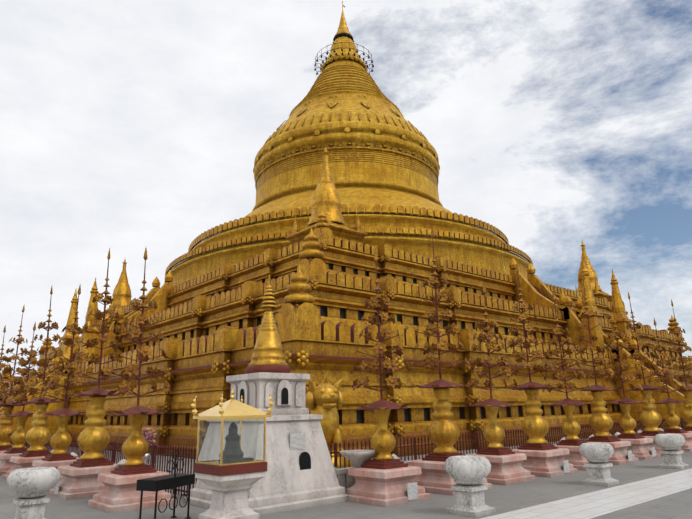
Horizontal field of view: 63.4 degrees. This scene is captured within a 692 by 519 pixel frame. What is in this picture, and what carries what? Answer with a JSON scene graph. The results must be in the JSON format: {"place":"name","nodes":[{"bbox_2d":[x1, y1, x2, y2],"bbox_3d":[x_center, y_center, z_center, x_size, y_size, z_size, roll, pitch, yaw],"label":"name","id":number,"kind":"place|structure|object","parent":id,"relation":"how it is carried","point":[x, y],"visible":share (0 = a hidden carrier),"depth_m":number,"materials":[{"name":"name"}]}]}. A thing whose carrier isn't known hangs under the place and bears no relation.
{"place":"outdoors","nodes":[
{"label":"outdoors","id":0,"kind":"place"},
{"bbox_2d":[141,429,154,446],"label":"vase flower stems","id":1,"kind":"object","parent":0,"point":[149,435],"visible":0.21,"depth_m":12.04,"materials":[{"name":"plant"}]},
{"bbox_2d":[0,438,691,518],"bbox_3d":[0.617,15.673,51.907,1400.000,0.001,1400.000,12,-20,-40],"label":"ground","id":2,"kind":"structure","parent":0,"point":[501,499],"depth_m":10.39,"materials":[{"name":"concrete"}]},
{"bbox_2d":[136,450,194,518],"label":"metal stand","id":3,"kind":"object","parent":2,"relation":"on","point":[165,482],"visible":1,"depth_m":9.13,"materials":[{"name":"black metal"}]},
{"bbox_2d":[195,471,265,518],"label":"pedestal","id":4,"kind":"object","parent":2,"relation":"on","point":[229,500],"visible":0.92,"depth_m":8.62,"materials":[{"name":"white stone"}]},
{"bbox_2d":[194,462,266,475],"bbox_3d":[-1.839,3.304,8.912,0.840,0.140,0.840,12,-20,-40],"label":"display case base","id":5,"kind":"object","parent":4,"relation":"on","point":[216,470],"visible":0.86,"depth_m":8.61,"materials":[{"name":"red wood"}]},
{"bbox_2d":[191,388,273,465],"bbox_3d":[-1.854,2.672,9.082,1.009,1.170,0.999,12,-20,-40],"label":"display case frame","id":6,"kind":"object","parent":5,"relation":"on","point":[232,408],"depth_m":8.91,"materials":[{"name":"gold metal"}]},
{"bbox_2d":[198,419,263,463],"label":"glass panels","id":7,"kind":"object","parent":6,"relation":"in","point":[243,440],"visible":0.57,"depth_m":8.75,"materials":[{"name":"clear glass"}]},
{"bbox_2d":[183,372,347,515],"bbox_3d":[-1.588,3.562,11.284,2.340,2.460,2.340,12,-20,-40],"label":"corner shrine","id":8,"kind":"object","parent":2,"relation":"on","point":[285,483],"visible":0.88,"depth_m":10.73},
{"bbox_2d":[246,365,289,373],"bbox_3d":[-1.617,2.296,11.623,0.920,0.160,0.920,12,-20,-40],"label":"spire base","id":9,"kind":"object","parent":8,"relation":"on","point":[269,368],"visible":0.81,"depth_m":11.25,"materials":[{"name":"paint"}]},
{"bbox_2d":[248,274,287,365],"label":"shrine spire","id":10,"kind":"structure","parent":9,"relation":"on","point":[268,349],"depth_m":11.58,"materials":[{"name":"gold metal"}]},
{"bbox_2d":[240,388,310,469],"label":"niches","id":11,"kind":"object","parent":8,"relation":"attached to","point":[304,460],"visible":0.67,"depth_m":10.71,"materials":[{"name":"black"}]},
{"bbox_2d":[289,433,304,449],"bbox_3d":[-0.929,3.478,10.719,0.360,0.300,0.020,12,-20,-40],"label":"shrine plaque","id":12,"kind":"object","parent":8,"relation":"attached to","point":[297,441],"visible":1,"depth_m":10.70,"materials":[{"name":"stone"}]},
{"bbox_2d":[305,375,352,468],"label":"chinthe lions","id":13,"kind":"object","parent":2,"relation":"on","point":[325,398],"visible":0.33,"depth_m":15.81,"materials":[{"name":"gold metal"}]},
{"bbox_2d":[0,258,687,445],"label":"staircases","id":14,"kind":"structure","parent":2,"relation":"on","point":[535,290],"depth_m":36.19,"materials":[{"name":"gold metal"}]},
{"bbox_2d":[0,227,691,458],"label":"stepped terraces","id":15,"kind":"object","parent":2,"relation":"on","point":[325,328],"visible":0.5,"depth_m":26.54,"materials":[{"name":"gold metal"}]},
{"bbox_2d":[0,145,686,436],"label":"pagoda ornaments","id":16,"kind":"object","parent":15,"relation":"on","point":[326,206],"visible":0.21,"depth_m":31.81,"materials":[{"name":"gold metal"}]},
{"bbox_2d":[165,35,528,286],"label":"stupa dome","id":17,"kind":"structure","parent":15,"relation":"on","point":[380,148],"depth_m":49.30,"materials":[{"name":"gold metal"}]},
{"bbox_2d":[314,1,373,74],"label":"spire finial","id":18,"kind":"object","parent":17,"relation":"on","point":[343,29],"visible":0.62,"depth_m":61.79,"materials":[{"name":"gold metal"}]},
{"bbox_2d":[165,204,532,275],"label":"stupa tier merlons","id":19,"kind":"object","parent":17,"relation":"attached to","point":[377,208],"visible":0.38,"depth_m":41.96,"materials":[{"name":"gold metal"}]},
{"bbox_2d":[0,431,691,513],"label":"pedestals","id":20,"kind":"object","parent":2,"relation":"on","point":[106,489],"visible":0.69,"depth_m":12.12,"materials":[{"name":"pink stone"}]},
{"bbox_2d":[0,238,691,474],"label":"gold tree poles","id":21,"kind":"object","parent":20,"relation":"on","point":[137,409],"visible":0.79,"depth_m":14.44,"materials":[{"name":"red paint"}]},
{"bbox_2d":[0,227,691,416],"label":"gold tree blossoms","id":22,"kind":"object","parent":21,"relation":"attached to","point":[387,365],"visible":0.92,"depth_m":14.87,"materials":[{"name":"gold metal"}]},
{"bbox_2d":[0,387,691,465],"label":"golden vases","id":23,"kind":"object","parent":20,"relation":"on","point":[93,439],"visible":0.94,"depth_m":14.63,"materials":[{"name":"gold metal"}]},
{"bbox_2d":[54,446,655,500],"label":"plaques","id":24,"kind":"object","parent":20,"relation":"attached to","point":[412,492],"visible":0.67,"depth_m":12.29,"materials":[{"name":"stone"}]},
{"bbox_2d":[12,427,681,493],"bbox_3d":[0.699,15.834,53.944,65.285,0.740,65.400,12,-20,-40],"label":"white balustrade","id":25,"kind":"object","parent":2,"relation":"on","point":[345,480],"visible":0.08,"depth_m":11.50,"materials":[{"name":"white stone"}]},
{"bbox_2d":[142,453,149,463],"bbox_3d":[-4.287,4.322,11.922,0.200,0.360,0.190,12,-20,-40],"label":"silver vase","id":26,"kind":"object","parent":25,"relation":"on","point":[145,458],"visible":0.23,"depth_m":11.89,"materials":[{"name":"silver metal"}]},
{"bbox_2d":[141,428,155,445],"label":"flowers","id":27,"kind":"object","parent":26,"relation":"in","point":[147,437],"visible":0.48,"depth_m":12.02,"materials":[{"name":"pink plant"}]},
{"bbox_2d":[10,418,686,495],"bbox_3d":[0.593,15.168,52.031,60.835,1.040,60.870,12,-20,-40],"label":"iron fence","id":28,"kind":"object","parent":2,"relation":"on","point":[114,449],"visible":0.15,"depth_m":14.44,"materials":[{"name":"metal"}]},
{"bbox_2d":[13,450,689,518],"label":"stone pedestals","id":29,"kind":"object","parent":2,"relation":"on","point":[470,501],"visible":0.94,"depth_m":9.29,"materials":[{"name":"stone"}]},
{"bbox_2d":[0,434,684,498],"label":"stone bowls","id":30,"kind":"object","parent":29,"relation":"on","point":[38,482],"visible":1,"depth_m":9.23,"materials":[{"name":"stone"}]},
{"bbox_2d":[339,450,376,482],"bbox_3d":[0.277,4.300,11.182,0.800,0.900,0.800,12,-20,-40],"label":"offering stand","id":31,"kind":"object","parent":2,"relation":"on","point":[357,458],"visible":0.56,"depth_m":11.07,"materials":[{"name":"white stone"}]},
{"bbox_2d":[0,0,691,376],"label":"sky","id":32,"kind":"structure","parent":0,"point":[128,127],"materials":[{"name":"white"}]},
{"bbox_2d":[481,468,691,518],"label":"marble path","id":33,"kind":"structure","parent":0,"point":[590,505],"depth_m":10.25,"materials":[{"name":"stone"}]}
]}

